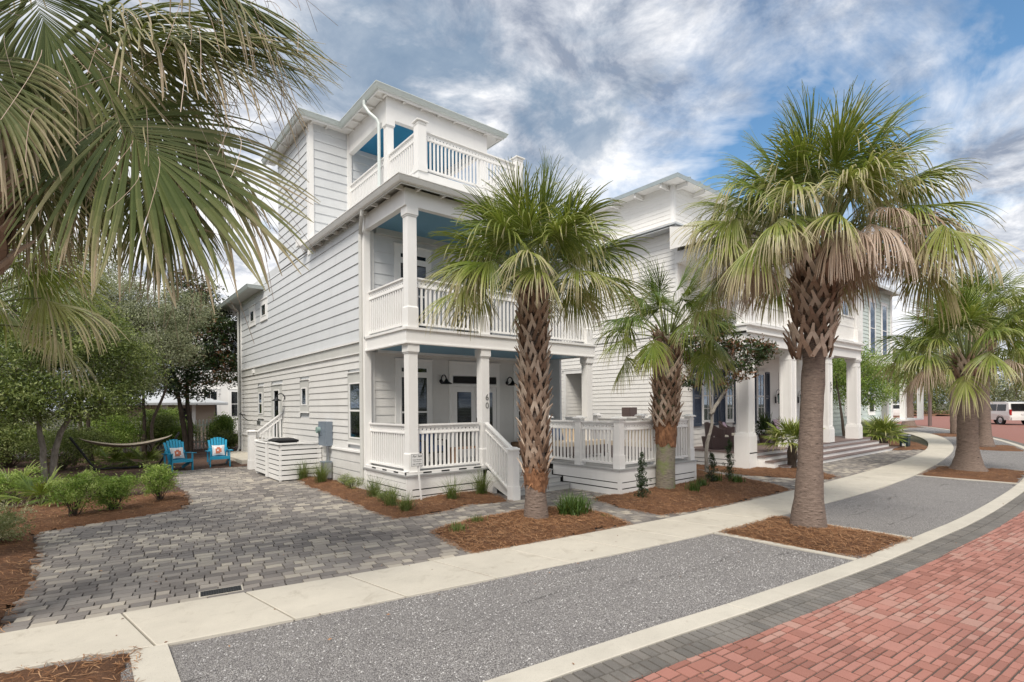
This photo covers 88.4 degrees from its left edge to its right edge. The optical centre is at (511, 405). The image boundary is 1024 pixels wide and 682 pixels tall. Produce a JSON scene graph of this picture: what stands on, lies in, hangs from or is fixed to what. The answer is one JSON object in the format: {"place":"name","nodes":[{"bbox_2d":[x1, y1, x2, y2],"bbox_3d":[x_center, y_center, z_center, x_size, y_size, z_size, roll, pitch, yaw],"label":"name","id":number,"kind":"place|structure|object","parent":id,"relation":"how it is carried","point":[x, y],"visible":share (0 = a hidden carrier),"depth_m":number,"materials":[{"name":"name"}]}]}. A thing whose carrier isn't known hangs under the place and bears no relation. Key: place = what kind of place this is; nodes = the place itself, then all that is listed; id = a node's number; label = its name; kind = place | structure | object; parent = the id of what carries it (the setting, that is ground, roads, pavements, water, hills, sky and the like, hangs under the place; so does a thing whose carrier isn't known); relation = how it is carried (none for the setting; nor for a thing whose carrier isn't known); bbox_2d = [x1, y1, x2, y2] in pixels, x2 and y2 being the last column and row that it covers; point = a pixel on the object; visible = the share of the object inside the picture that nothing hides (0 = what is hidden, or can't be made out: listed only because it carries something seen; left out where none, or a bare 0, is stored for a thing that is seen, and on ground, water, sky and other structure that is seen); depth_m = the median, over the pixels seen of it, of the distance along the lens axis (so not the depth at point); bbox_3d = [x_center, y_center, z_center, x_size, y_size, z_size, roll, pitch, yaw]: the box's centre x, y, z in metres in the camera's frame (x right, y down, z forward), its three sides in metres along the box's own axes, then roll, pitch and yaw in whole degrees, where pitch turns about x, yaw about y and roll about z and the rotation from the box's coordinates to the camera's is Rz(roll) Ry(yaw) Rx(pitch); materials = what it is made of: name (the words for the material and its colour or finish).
{"place":"outdoors","nodes":[
{"label":"outdoors","id":0,"kind":"place"},
{"bbox_2d":[0,439,246,507],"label":"garden floor","id":1,"kind":"structure","parent":0,"point":[200,459],"depth_m":17.53,"materials":[{"name":"brown soil"}]},
{"bbox_2d":[0,462,48,500],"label":"shrub","id":2,"kind":"object","parent":1,"relation":"on","point":[36,480],"visible":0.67,"depth_m":11.11,"materials":[{"name":"green plant"}]},
{"bbox_2d":[0,421,74,467],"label":"shrub","id":3,"kind":"object","parent":1,"relation":"on","point":[11,433],"visible":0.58,"depth_m":17.74,"materials":[{"name":"green plant"}]},
{"bbox_2d":[0,269,83,433],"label":"oak tree","id":4,"kind":"object","parent":1,"relation":"on","point":[13,306],"visible":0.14,"depth_m":14.92,"materials":[{"name":"green plant"}]},
{"bbox_2d":[0,421,121,469],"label":"shrub","id":5,"kind":"object","parent":1,"relation":"on","point":[66,444],"visible":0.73,"depth_m":16.94,"materials":[{"name":"green plant"}]},
{"bbox_2d":[2,232,163,465],"bbox_3d":[-15.603,-2.365,19.049,5.454,9.035,6.449,0,0,-39],"label":"oak tree","id":6,"kind":"object","parent":1,"relation":"on","point":[88,421],"visible":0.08,"depth_m":18.99,"materials":[{"name":"green plant"}]},
{"bbox_2d":[0,289,178,483],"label":"oak tree","id":7,"kind":"object","parent":1,"relation":"on","point":[17,404],"visible":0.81,"depth_m":13.63,"materials":[{"name":"green plant"}]},
{"bbox_2d":[76,410,148,450],"bbox_3d":[-17.104,1.060,22.653,2.810,2.192,2.666,-1,0,10],"label":"shrub","id":8,"kind":"object","parent":1,"relation":"on","point":[115,424],"visible":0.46,"depth_m":22.19,"materials":[{"name":"green plant"}]},
{"bbox_2d":[84,447,140,469],"bbox_3d":[-13.149,1.784,17.139,1.488,1.099,1.424,-1,0,21],"label":"palmetto","id":9,"kind":"object","parent":1,"relation":"on","point":[116,456],"visible":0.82,"depth_m":17.08,"materials":[{"name":"green plant"}]},
{"bbox_2d":[82,426,148,455],"bbox_3d":[-16.683,1.453,21.873,2.663,1.425,2.663,-1,0,21],"label":"shrub","id":10,"kind":"object","parent":1,"relation":"on","point":[124,437],"visible":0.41,"depth_m":21.87,"materials":[{"name":"green plant"}]},
{"bbox_2d":[13,417,232,457],"bbox_3d":[-19.234,1.368,21.806,13.795,1.600,0.160,0,0,-39],"label":"picket fence","id":11,"kind":"object","parent":1,"relation":"on","point":[200,425],"visible":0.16,"depth_m":25.08,"materials":[{"name":"white paint"}]},
{"bbox_2d":[69,432,179,472],"bbox_3d":[-12.397,1.490,16.975,2.911,1.197,1.000,0,0,-39],"label":"hammock","id":12,"kind":"object","parent":1,"relation":"on","point":[118,445],"visible":0.89,"depth_m":16.80,"materials":[{"name":"fabric"}]},
{"bbox_2d":[79,313,200,454],"bbox_3d":[-16.533,-1.076,23.133,5.687,6.454,4.349,-1,0,38],"label":"dark tree","id":13,"kind":"object","parent":1,"relation":"on","point":[144,447],"visible":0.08,"depth_m":22.57,"materials":[{"name":"green plant"}]},
{"bbox_2d":[118,443,166,466],"bbox_3d":[-12.378,1.769,17.680,1.487,1.126,1.600,0,0,-39],"label":"palmetto","id":14,"kind":"object","parent":1,"relation":"on","point":[151,455],"visible":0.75,"depth_m":17.55,"materials":[{"name":"green plant"}]},
{"bbox_2d":[68,269,224,460],"bbox_3d":[-13.226,-1.397,19.122,5.227,7.020,3.746,0,0,-39],"label":"juniper tree","id":15,"kind":"object","parent":1,"relation":"on","point":[182,324],"visible":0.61,"depth_m":19.16,"materials":[{"name":"green plant"}]},
{"bbox_2d":[83,390,227,440],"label":"garage","id":16,"kind":"structure","parent":1,"relation":"on","point":[201,411],"depth_m":32.76,"materials":[{"name":"beige paint"}]},
{"bbox_2d":[131,408,186,450],"bbox_3d":[-16.083,1.122,23.447,2.715,2.048,2.496,0,0,-39],"label":"shrub","id":17,"kind":"object","parent":1,"relation":"on","point":[167,422],"visible":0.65,"depth_m":23.34,"materials":[{"name":"green plant"}]},
{"bbox_2d":[148,420,203,448],"bbox_3d":[-15.220,1.398,24.108,2.098,1.586,2.652,-1,0,6],"label":"shrub","id":18,"kind":"object","parent":1,"relation":"on","point":[174,433],"visible":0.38,"depth_m":23.70,"materials":[{"name":"green plant"}]},
{"bbox_2d":[163,439,196,470],"bbox_3d":[-10.774,1.596,16.974,0.876,0.991,0.780,0,0,39],"label":"adirondack chair","id":19,"kind":"object","parent":1,"relation":"on","point":[171,460],"visible":0.84,"depth_m":16.98,"materials":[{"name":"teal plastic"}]},
{"bbox_2d":[151,264,239,452],"bbox_3d":[-13.733,-2.009,23.033,4.536,8.284,3.900,0,0,-39],"label":"magnolia tree","id":20,"kind":"object","parent":1,"relation":"on","point":[218,360],"visible":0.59,"depth_m":22.87,"materials":[{"name":"green plant"}]},
{"bbox_2d":[205,437,232,466],"bbox_3d":[-10.016,1.589,17.979,0.780,0.991,0.876,-1,0,-35],"label":"adirondack chair","id":21,"kind":"object","parent":1,"relation":"on","point":[217,440],"visible":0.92,"depth_m":18.09,"materials":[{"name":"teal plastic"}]},
{"bbox_2d":[201,412,237,448],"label":"shrub","id":22,"kind":"object","parent":1,"relation":"on","point":[222,422],"visible":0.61,"depth_m":25.01,"materials":[{"name":"green plant"}]},
{"bbox_2d":[199,427,240,448],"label":"shrub","id":23,"kind":"object","parent":1,"relation":"on","point":[231,438],"visible":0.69,"depth_m":24.55,"materials":[{"name":"green plant"}]},
{"bbox_2d":[0,446,927,632],"bbox_3d":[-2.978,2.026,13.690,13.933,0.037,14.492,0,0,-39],"label":"driveway","id":24,"kind":"structure","parent":0,"point":[291,521],"depth_m":7.60,"materials":[{"name":"grey stone"}]},
{"bbox_2d":[0,0,349,342],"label":"palm tree","id":25,"kind":"object","parent":24,"relation":"on","point":[58,136],"visible":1,"depth_m":4.33,"materials":[{"name":"green plant"}]},
{"bbox_2d":[199,585,243,597],"bbox_3d":[-3.154,2.016,5.711,0.420,0.022,0.205,0,0,-31],"label":"drain grate","id":26,"kind":"object","parent":24,"relation":"on","point":[226,590],"visible":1,"depth_m":5.69,"materials":[{"name":"metal"}]},
{"bbox_2d":[246,412,281,469],"bbox_3d":[-8.433,1.155,17.734,1.115,1.842,1.225,0,0,-39],"label":"side stair","id":27,"kind":"object","parent":24,"relation":"on","point":[252,436],"visible":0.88,"depth_m":17.09,"materials":[{"name":"white paint"}]},
{"bbox_2d":[254,439,321,481],"bbox_3d":[-6.579,1.538,15.382,1.190,1.040,2.570,0,0,-39],"label":"bin enclosure","id":28,"kind":"object","parent":24,"relation":"on","point":[277,461],"visible":0.84,"depth_m":14.50,"materials":[{"name":"white paint"}]},
{"bbox_2d":[416,145,656,519],"bbox_3d":[0.328,-1.111,8.998,4.072,6.317,4.100,0,0,-39],"label":"palm tree","id":29,"kind":"object","parent":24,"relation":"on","point":[532,282],"visible":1,"depth_m":8.69,"materials":[{"name":"green plant"}]},
{"bbox_2d":[0,428,953,673],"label":"sidewalk","id":30,"kind":"structure","parent":0,"point":[187,622],"depth_m":5.78,"materials":[{"name":"concrete"}]},
{"bbox_2d":[5,403,949,450],"bbox_3d":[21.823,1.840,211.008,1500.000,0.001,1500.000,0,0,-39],"label":"ground","id":31,"kind":"structure","parent":0,"point":[918,440],"depth_m":71.08,"materials":[{"name":"green plant"}]},
{"bbox_2d":[0,492,188,619],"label":"mulch bed","id":32,"kind":"object","parent":31,"relation":"on","point":[106,514],"visible":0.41,"depth_m":9.10,"materials":[{"name":"brown wood"}]},
{"bbox_2d":[0,497,42,543],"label":"shrub","id":33,"kind":"object","parent":32,"relation":"on","point":[7,521],"visible":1,"depth_m":7.68,"materials":[{"name":"green plant"}]},
{"bbox_2d":[0,467,70,506],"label":"palmetto","id":34,"kind":"object","parent":32,"relation":"on","point":[38,489],"visible":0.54,"depth_m":10.47,"materials":[{"name":"green plant"}]},
{"bbox_2d":[0,208,129,394],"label":"palm tree","id":35,"kind":"object","parent":32,"relation":"on","point":[44,296],"visible":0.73,"depth_m":6.89,"materials":[{"name":"green plant"}]},
{"bbox_2d":[36,465,113,516],"bbox_3d":[-7.806,1.557,9.477,1.020,1.037,1.127,-1,0,17],"label":"shrub","id":36,"kind":"object","parent":32,"relation":"on","point":[75,491],"visible":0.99,"depth_m":9.41,"materials":[{"name":"green plant"}]},
{"bbox_2d":[84,473,143,510],"bbox_3d":[-7.576,1.673,10.037,1.021,0.799,0.906,0,0,-39],"label":"shrub","id":37,"kind":"object","parent":32,"relation":"on","point":[114,492],"visible":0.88,"depth_m":9.92,"materials":[{"name":"green plant"}]},
{"bbox_2d":[134,462,185,500],"bbox_3d":[-7.309,1.591,10.876,0.994,0.958,1.042,0,0,-39],"label":"shrub","id":38,"kind":"object","parent":32,"relation":"on","point":[153,477],"visible":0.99,"depth_m":10.86,"materials":[{"name":"green plant"}]},
{"bbox_2d":[177,315,237,433],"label":"neighbour house","id":39,"kind":"structure","parent":31,"relation":"on","point":[228,395],"depth_m":39.36,"materials":[{"name":"white paint"}]},
{"bbox_2d":[229,389,237,418],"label":"window","id":40,"kind":"structure","parent":39,"relation":"in","point":[233,393],"depth_m":39.64,"materials":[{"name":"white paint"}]},
{"bbox_2d":[302,476,505,517],"bbox_3d":[-3.140,1.973,12.962,2.990,0.137,7.140,0,0,-39],"label":"mulch bed","id":41,"kind":"object","parent":31,"relation":"on","point":[443,505],"visible":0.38,"depth_m":10.77,"materials":[{"name":"brown wood"}]},
{"bbox_2d":[297,459,338,482],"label":"grass clump","id":42,"kind":"object","parent":41,"relation":"on","point":[321,475],"visible":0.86,"depth_m":13.48,"materials":[{"name":"green plant"}]},
{"bbox_2d":[429,473,467,498],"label":"grass clump","id":43,"kind":"object","parent":41,"relation":"on","point":[452,491],"visible":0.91,"depth_m":10.87,"materials":[{"name":"green plant"}]},
{"bbox_2d":[459,468,504,493],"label":"grass clump","id":44,"kind":"object","parent":41,"relation":"on","point":[480,488],"visible":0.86,"depth_m":11.46,"materials":[{"name":"green plant"}]},
{"bbox_2d":[215,80,697,500],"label":"beach house","id":45,"kind":"structure","parent":31,"relation":"on","point":[348,365],"depth_m":13.71,"materials":[{"name":"paint"}]},
{"bbox_2d":[270,383,282,437],"bbox_3d":[-8.146,0.406,18.221,0.065,2.290,1.360,-1,0,-39],"label":"side door","id":46,"kind":"structure","parent":45,"relation":"in","point":[276,406],"depth_m":18.15,"materials":[{"name":"grey paint"}]},
{"bbox_2d":[298,379,309,412],"bbox_3d":[-6.298,-0.285,15.940,0.065,1.020,0.820,-1,0,-39],"label":"window","id":47,"kind":"structure","parent":45,"relation":"in","point":[304,383],"depth_m":15.91,"materials":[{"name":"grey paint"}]},
{"bbox_2d":[346,371,359,444],"bbox_3d":[-3.857,0.064,12.940,0.065,1.800,0.950,-1,0,-39],"label":"window","id":48,"kind":"structure","parent":45,"relation":"in","point":[353,377],"depth_m":12.98,"materials":[{"name":"grey paint"}]},
{"bbox_2d":[393,242,431,328],"bbox_3d":[-2.507,-2.947,13.399,1.090,2.217,0.065,-1,0,-39],"label":"door","id":49,"kind":"structure","parent":45,"relation":"in","point":[423,267],"depth_m":13.53,"materials":[{"name":"white paint"}]},
{"bbox_2d":[394,358,432,423],"bbox_3d":[-2.481,0.012,13.399,1.090,2.400,0.065,-1,0,-39],"label":"window","id":50,"kind":"structure","parent":45,"relation":"in","point":[425,404],"depth_m":13.52,"materials":[{"name":"white paint"}]},
{"bbox_2d":[419,428,447,465],"bbox_3d":[-1.987,0.957,12.682,0.660,0.980,0.640,0,0,-39],"label":"porch armchair","id":51,"kind":"object","parent":45,"relation":"on","point":[420,443],"visible":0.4,"depth_m":12.62,"materials":[{"name":"metal"}]},
{"bbox_2d":[447,253,498,334],"bbox_3d":[-1.030,-2.855,14.588,1.740,2.427,0.090,-1,0,-39],"label":"front door","id":52,"kind":"structure","parent":45,"relation":"in","point":[451,255],"depth_m":14.43,"materials":[{"name":"white paint"}]},
{"bbox_2d":[448,361,500,457],"bbox_3d":[-1.005,0.104,14.588,1.740,2.610,0.090,-1,0,-39],"label":"front door","id":53,"kind":"structure","parent":45,"relation":"in","point":[462,397],"depth_m":14.45,"materials":[{"name":"white paint"}]},
{"bbox_2d":[513,364,521,441],"bbox_3d":[0.467,-0.014,15.796,1.090,2.400,0.065,-1,0,-39],"label":"window","id":54,"kind":"structure","parent":45,"relation":"in","point":[516,412],"depth_m":15.51,"materials":[{"name":"white paint"}]},
{"bbox_2d":[552,429,607,456],"bbox_3d":[1.773,0.980,14.319,1.600,0.830,0.800,0,0,-39],"label":"deck sofa","id":55,"kind":"object","parent":45,"relation":"on","point":[573,445],"visible":0.31,"depth_m":14.01,"materials":[{"name":"brown wicker"}]},
{"bbox_2d":[32,424,1023,681],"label":"gravel","id":56,"kind":"structure","parent":31,"relation":"on","point":[918,504],"depth_m":5.16,"materials":[{"name":"grey gravel"}]},
{"bbox_2d":[0,654,129,681],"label":"mulch bed","id":57,"kind":"object","parent":56,"relation":"on","point":[99,675],"visible":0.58,"depth_m":3.89,"materials":[{"name":"brown wood"}]},
{"bbox_2d":[0,440,1023,681],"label":"pine straw","id":58,"kind":"object","parent":56,"relation":"on","point":[844,530],"visible":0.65,"depth_m":8.33,"materials":[{"name":"brown plant"}]},
{"bbox_2d":[727,516,903,554],"bbox_3d":[4.504,1.911,7.893,1.720,0.127,1.930,0,0,-39],"label":"mulch bed","id":59,"kind":"object","parent":56,"relation":"on","point":[804,539],"visible":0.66,"depth_m":7.53,"materials":[{"name":"brown wood"}]},
{"bbox_2d":[667,75,1023,528],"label":"palm tree","id":60,"kind":"object","parent":59,"relation":"on","point":[832,266],"visible":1,"depth_m":8.05,"materials":[{"name":"green plant"}]},
{"bbox_2d":[898,426,920,427],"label":"mulch bed","id":61,"kind":"object","parent":56,"relation":"on","point":[911,426],"visible":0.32,"depth_m":41.57,"materials":[{"name":"brown wood"}]},
{"bbox_2d":[892,331,942,425],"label":"palm tree","id":62,"kind":"object","parent":61,"relation":"on","point":[910,410],"visible":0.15,"depth_m":42.48,"materials":[{"name":"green plant"}]},
{"bbox_2d":[932,433,956,436],"bbox_3d":[26.396,1.737,31.360,4.540,0.093,2.840,0,0,-39],"label":"mulch bed","id":63,"kind":"object","parent":56,"relation":"on","point":[946,434],"visible":0.41,"depth_m":31.28,"materials":[{"name":"brown wood"}]},
{"bbox_2d":[911,328,999,433],"bbox_3d":[26.711,-1.659,31.915,4.407,6.952,4.409,-1,0,-4],"label":"palm tree","id":64,"kind":"object","parent":63,"relation":"on","point":[953,419],"visible":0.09,"depth_m":31.75,"materials":[{"name":"green plant"}]},
{"bbox_2d":[922,466,1023,482],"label":"mulch bed","id":65,"kind":"object","parent":56,"relation":"on","point":[957,474],"visible":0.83,"depth_m":14.00,"materials":[{"name":"brown wood"}]},
{"bbox_2d":[858,276,1023,471],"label":"palm tree","id":66,"kind":"object","parent":65,"relation":"on","point":[968,369],"visible":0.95,"depth_m":14.73,"materials":[{"name":"green plant"}]},
{"bbox_2d":[979,445,1023,451],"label":"mulch bed","id":67,"kind":"object","parent":56,"relation":"on","point":[1000,448],"visible":0.48,"depth_m":21.64,"materials":[{"name":"brown wood"}]},
{"bbox_2d":[903,256,1023,446],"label":"palm tree","id":68,"kind":"object","parent":67,"relation":"on","point":[985,433],"visible":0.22,"depth_m":22.19,"materials":[{"name":"green plant"}]},
{"bbox_2d":[435,507,626,551],"bbox_3d":[0.280,1.934,8.667,3.200,0.156,2.040,0,0,-39],"label":"mulch bed","id":69,"kind":"object","parent":31,"relation":"on","point":[525,540],"visible":0.59,"depth_m":8.09,"materials":[{"name":"brown wood"}]},
{"bbox_2d":[548,491,600,515],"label":"grass clump","id":70,"kind":"object","parent":69,"relation":"on","point":[569,507],"visible":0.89,"depth_m":9.25,"materials":[{"name":"green plant"}]},
{"bbox_2d":[129,465,1020,681],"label":"concrete edging","id":71,"kind":"object","parent":31,"relation":"on","point":[155,664],"visible":0.57,"depth_m":4.18,"materials":[{"name":"beige concrete"}]},
{"bbox_2d":[595,469,787,514],"bbox_3d":[3.790,1.911,12.950,6.250,0.141,4.700,0,0,-39],"label":"mulch bed","id":72,"kind":"object","parent":31,"relation":"on","point":[689,505],"visible":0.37,"depth_m":10.87,"materials":[{"name":"brown wood"}]},
{"bbox_2d":[633,452,650,497],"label":"columnar shrub","id":73,"kind":"object","parent":72,"relation":"on","point":[640,476],"visible":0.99,"depth_m":10.85,"materials":[{"name":"green plant"}]},
{"bbox_2d":[593,256,744,489],"bbox_3d":[3.454,-0.768,12.135,3.474,5.578,3.479,0,0,22],"label":"palm tree","id":74,"kind":"object","parent":72,"relation":"on","point":[661,357],"visible":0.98,"depth_m":11.86,"materials":[{"name":"green plant"}]},
{"bbox_2d":[721,439,735,478],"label":"columnar shrub","id":75,"kind":"object","parent":72,"relation":"on","point":[729,456],"visible":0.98,"depth_m":13.34,"materials":[{"name":"green plant"}]},
{"bbox_2d":[677,306,781,471],"bbox_3d":[5.957,-0.432,14.868,3.284,4.787,1.498,0,0,3],"label":"magnolia","id":76,"kind":"object","parent":72,"relation":"on","point":[758,356],"visible":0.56,"depth_m":14.71,"materials":[{"name":"green plant"}]},
{"bbox_2d":[557,172,899,468],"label":"white house","id":77,"kind":"structure","parent":31,"relation":"on","point":[649,212],"depth_m":19.01,"materials":[{"name":"paint"}]},
{"bbox_2d":[702,370,713,423],"bbox_3d":[6.970,-0.336,18.756,0.780,1.970,0.060,0,0,-39],"label":"window","id":78,"kind":"structure","parent":77,"relation":"in","point":[705,399],"depth_m":18.67,"materials":[{"name":"white glass"}]},
{"bbox_2d":[701,422,730,448],"bbox_3d":[6.687,0.967,17.291,0.689,0.870,0.775,-1,0,-9],"label":"wicker chair","id":79,"kind":"object","parent":77,"relation":"on","point":[719,438],"visible":0.83,"depth_m":16.98,"materials":[{"name":"brown wicker"}]},
{"bbox_2d":[725,371,733,422],"bbox_3d":[8.149,-0.346,19.715,0.620,1.970,0.060,0,0,-39],"label":"window","id":80,"kind":"structure","parent":77,"relation":"in","point":[729,397],"depth_m":19.73,"materials":[{"name":"white glass"}]},
{"bbox_2d":[757,371,764,420],"bbox_3d":[10.052,-0.378,21.258,0.740,2.000,0.065,-1,0,-39],"label":"window","id":81,"kind":"structure","parent":77,"relation":"in","point":[761,378],"depth_m":21.24,"materials":[{"name":"white glass"}]},
{"bbox_2d":[755,412,775,442],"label":"potted plant","id":82,"kind":"object","parent":77,"relation":"on","point":[762,423],"visible":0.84,"depth_m":19.55,"materials":[{"name":"green plant"}]},
{"bbox_2d":[484,424,1023,681],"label":"kerb","id":83,"kind":"structure","parent":31,"relation":"on","point":[557,667],"depth_m":5.03,"materials":[{"name":"concrete"}]},
{"bbox_2d":[696,464,835,479],"bbox_3d":[7.493,1.895,16.011,3.440,0.108,4.620,0,0,-39],"label":"mulch bed","id":84,"kind":"object","parent":31,"relation":"on","point":[783,471],"visible":0.28,"depth_m":14.88,"materials":[{"name":"brown wood"}]},
{"bbox_2d":[758,416,824,467],"bbox_3d":[8.488,1.107,15.929,1.811,1.637,1.852,-1,0,-22],"label":"palmetto","id":85,"kind":"object","parent":84,"relation":"on","point":[790,429],"visible":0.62,"depth_m":15.84,"materials":[{"name":"green plant"}]},
{"bbox_2d":[609,426,1021,681],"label":"border bed","id":86,"kind":"object","parent":31,"relation":"on","point":[799,617],"visible":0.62,"depth_m":4.60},
{"bbox_2d":[548,436,1023,681],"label":"border course","id":87,"kind":"object","parent":86,"relation":"on","point":[636,664],"visible":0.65,"depth_m":4.96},
{"bbox_2d":[833,281,923,435],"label":"mint house","id":88,"kind":"structure","parent":31,"relation":"on","point":[874,321],"depth_m":34.74,"materials":[{"name":"paint"}]},
{"bbox_2d":[868,298,875,356],"bbox_3d":[23.822,-5.108,34.771,1.340,3.860,0.065,-1,0,-39],"label":"window","id":89,"kind":"structure","parent":88,"relation":"in","point":[872,312],"depth_m":34.75,"materials":[{"name":"glass"}]},
{"bbox_2d":[881,302,887,358],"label":"window","id":90,"kind":"structure","parent":88,"relation":"in","point":[884,308],"depth_m":36.27,"materials":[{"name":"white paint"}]},
{"bbox_2d":[887,439,926,449],"bbox_3d":[17.520,1.789,25.951,8.140,0.144,5.840,0,0,-39],"label":"mulch bed","id":91,"kind":"object","parent":31,"relation":"on","point":[914,445],"visible":0.15,"depth_m":22.57,"materials":[{"name":"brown wood"}]},
{"bbox_2d":[832,341,915,435],"bbox_3d":[18.375,-0.732,27.901,11.112,5.243,4.382,0,0,-39],"label":"crape myrtle","id":92,"kind":"object","parent":91,"relation":"on","point":[839,369],"visible":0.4,"depth_m":27.30,"materials":[{"name":"green plant"}]},
{"bbox_2d":[862,414,907,444],"bbox_3d":[16.202,1.078,22.933,2.054,1.561,2.220,0,0,19],"label":"palmetto","id":93,"kind":"object","parent":91,"relation":"on","point":[881,428],"visible":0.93,"depth_m":22.68,"materials":[{"name":"green plant"}]},
{"bbox_2d":[898,410,949,416],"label":"verge","id":94,"kind":"structure","parent":31,"relation":"on","point":[933,414],"depth_m":82.25,"materials":[{"name":"brown soil"}]},
{"bbox_2d":[893,368,949,413],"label":"tree","id":95,"kind":"object","parent":94,"relation":"on","point":[934,403],"visible":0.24,"depth_m":80.50,"materials":[{"name":"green plant"}]},
{"bbox_2d":[990,360,1023,401],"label":"tree","id":96,"kind":"object","parent":94,"relation":"on","point":[1007,396],"visible":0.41,"depth_m":74.42,"materials":[{"name":"green plant"}]},
{"bbox_2d":[893,416,1021,423],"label":"street junction","id":97,"kind":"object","parent":31,"relation":"on","point":[948,418],"visible":0.17,"depth_m":60.24,"materials":[{"name":"red brick"}]},
{"bbox_2d":[990,401,1023,424],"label":"suv","id":98,"kind":"object","parent":97,"relation":"on","point":[1002,412],"visible":0.61,"depth_m":44.44,"materials":[{"name":"white paint"}]},
{"bbox_2d":[897,419,1023,443],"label":"street far stretch","id":99,"kind":"structure","parent":31,"relation":"on","point":[1012,432],"depth_m":38.76,"materials":[{"name":"red brick"}]},
{"bbox_2d":[0,0,1023,410],"label":"sky","id":100,"kind":"structure","parent":0,"point":[630,94],"materials":[{"name":"blue"}]},
{"bbox_2d":[578,449,923,512],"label":"front path","id":101,"kind":"structure","parent":0,"point":[843,468],"depth_m":16.11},
{"bbox_2d":[620,423,1023,681],"bbox_3d":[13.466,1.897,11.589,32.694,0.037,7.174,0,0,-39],"label":"street","id":102,"kind":"structure","parent":0,"point":[931,651],"depth_m":4.53,"materials":[{"name":"red brick"}]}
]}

